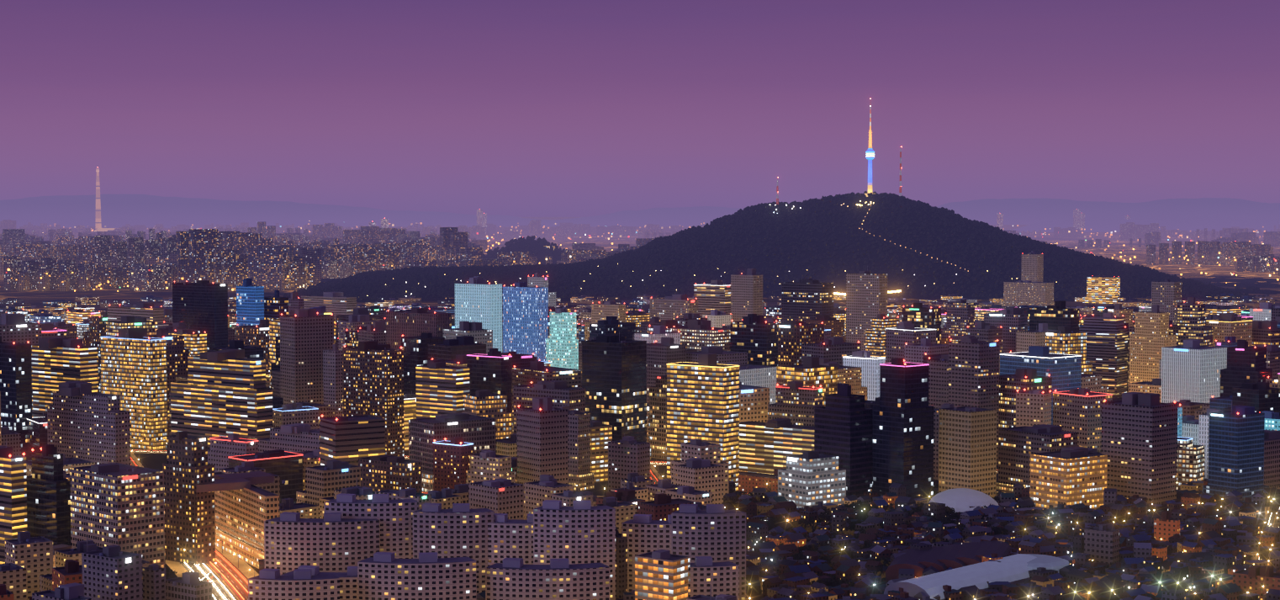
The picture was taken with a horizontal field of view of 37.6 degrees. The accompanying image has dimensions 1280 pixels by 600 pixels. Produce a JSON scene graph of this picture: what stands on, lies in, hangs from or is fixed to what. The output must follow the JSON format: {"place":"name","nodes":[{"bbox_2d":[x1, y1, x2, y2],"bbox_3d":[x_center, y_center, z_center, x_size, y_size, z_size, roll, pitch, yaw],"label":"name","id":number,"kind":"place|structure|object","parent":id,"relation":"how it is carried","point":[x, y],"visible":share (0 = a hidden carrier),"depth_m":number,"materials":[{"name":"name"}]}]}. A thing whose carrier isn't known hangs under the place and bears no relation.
{"place":"outdoors","nodes":[
{"label":"outdoors","id":0,"kind":"place"},
{"bbox_2d":[95,168,114,231],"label":"skyscraper","id":1,"kind":"structure","parent":0,"point":[98,224],"depth_m":14949.85,"materials":[{"name":"grey glass"}]},
{"bbox_2d":[0,214,355,227],"bbox_3d":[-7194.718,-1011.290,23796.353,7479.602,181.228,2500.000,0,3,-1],"label":"ridge","id":2,"kind":"structure","parent":0,"point":[69,221],"depth_m":23352.57,"materials":[{"name":"purple"}]},
{"bbox_2d":[0,194,521,222],"bbox_3d":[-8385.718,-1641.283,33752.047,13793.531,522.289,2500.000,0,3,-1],"label":"ridge","id":3,"kind":"structure","parent":0,"point":[134,206],"depth_m":33273.08,"materials":[{"name":"purple"}]},
{"bbox_2d":[355,206,743,227],"bbox_3d":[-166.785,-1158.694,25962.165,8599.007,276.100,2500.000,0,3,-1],"label":"ridge","id":4,"kind":"structure","parent":0,"point":[690,216],"depth_m":25404.22,"materials":[{"name":"purple"}]},
{"bbox_2d":[0,216,1279,599],"bbox_3d":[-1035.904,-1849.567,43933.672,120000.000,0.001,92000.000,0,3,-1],"label":"ground","id":5,"kind":"structure","parent":0,"point":[156,461],"depth_m":5650.71,"materials":[{"name":"grey"}]},
{"bbox_2d":[485,238,561,264],"bbox_3d":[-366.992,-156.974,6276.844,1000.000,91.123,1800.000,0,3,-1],"label":"knoll","id":6,"kind":"structure","parent":5,"relation":"on","point":[534,244],"depth_m":6061.04,"materials":[{"name":"plant"}]},
{"bbox_2d":[3,483,1275,599],"bbox_3d":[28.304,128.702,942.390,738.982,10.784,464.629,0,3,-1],"label":"trees","id":7,"kind":"object","parent":5,"relation":"on","point":[773,522],"visible":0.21,"depth_m":1022.06,"materials":[{"name":"green plant"}]},
{"bbox_2d":[0,209,1279,599],"bbox_3d":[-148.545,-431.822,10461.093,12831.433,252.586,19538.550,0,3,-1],"label":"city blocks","id":8,"kind":"structure","parent":5,"relation":"on","point":[277,480],"depth_m":1198.64,"materials":[{"name":"paint"}]},
{"bbox_2d":[5,220,1278,295],"bbox_3d":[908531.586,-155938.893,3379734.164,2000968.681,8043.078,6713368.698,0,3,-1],"label":"city lights","id":9,"kind":"object","parent":5,"relation":"on","point":[835,293],"visible":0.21,"depth_m":10806.30},
{"bbox_2d":[8,98,1278,599],"bbox_3d":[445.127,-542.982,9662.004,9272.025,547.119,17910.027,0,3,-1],"label":"beacons","id":10,"kind":"object","parent":5,"relation":"on","point":[777,384],"visible":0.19,"depth_m":1421.55,"materials":[{"name":"red"}]},
{"bbox_2d":[130,449,1279,599],"bbox_3d":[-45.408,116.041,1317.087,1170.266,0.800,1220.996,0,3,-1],"label":"road","id":11,"kind":"structure","parent":5,"relation":"on","point":[231,583],"depth_m":935.66,"materials":[{"name":"grey asphalt"}]},
{"bbox_2d":[134,442,1279,599],"bbox_3d":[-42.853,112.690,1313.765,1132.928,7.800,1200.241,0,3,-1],"label":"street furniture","id":12,"kind":"object","parent":5,"relation":"on","point":[859,573],"visible":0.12,"depth_m":964.49,"materials":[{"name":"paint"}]},
{"bbox_2d":[0,0,1279,216],"label":"sky","id":13,"kind":"structure","parent":0,"point":[512,108],"materials":[{"name":"purple"}]},
{"bbox_2d":[158,195,1279,302],"bbox_3d":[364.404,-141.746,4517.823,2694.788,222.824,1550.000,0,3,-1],"label":"trees","id":14,"kind":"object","parent":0,"point":[925,257],"depth_m":4137.12,"materials":[{"name":"plant"}]},
{"bbox_2d":[283,190,1269,300],"bbox_3d":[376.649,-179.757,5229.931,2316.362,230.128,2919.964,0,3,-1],"label":"mountain","id":15,"kind":"structure","parent":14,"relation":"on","point":[375,281],"depth_m":4174.80,"materials":[{"name":"grey plant"}]},
{"bbox_2d":[776,176,778,204],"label":"radio mast","id":16,"kind":"object","parent":14,"relation":"on","point":[777,193],"visible":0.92,"depth_m":4604.87,"materials":[{"name":"metal"}]},
{"bbox_2d":[864,108,874,196],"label":"observation tower","id":17,"kind":"structure","parent":14,"relation":"on","point":[870,154],"depth_m":4584.30,"materials":[{"name":"concrete"}]},
{"bbox_2d":[899,148,901,195],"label":"radio mast","id":18,"kind":"object","parent":14,"relation":"on","point":[900,185],"visible":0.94,"depth_m":4629.91,"materials":[{"name":"metal"}]},
{"bbox_2d":[936,197,1279,224],"bbox_3d":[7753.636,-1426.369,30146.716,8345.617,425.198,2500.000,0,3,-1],"label":"ridge","id":19,"kind":"structure","parent":0,"point":[1021,211],"depth_m":29689.52,"materials":[{"name":"purple"}]},
{"bbox_2d":[1007,212,1279,232],"bbox_3d":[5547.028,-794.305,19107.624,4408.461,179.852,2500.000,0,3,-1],"label":"ridge","id":20,"kind":"structure","parent":0,"point":[1113,222],"depth_m":18572.90,"materials":[{"name":"purple"}]}
]}

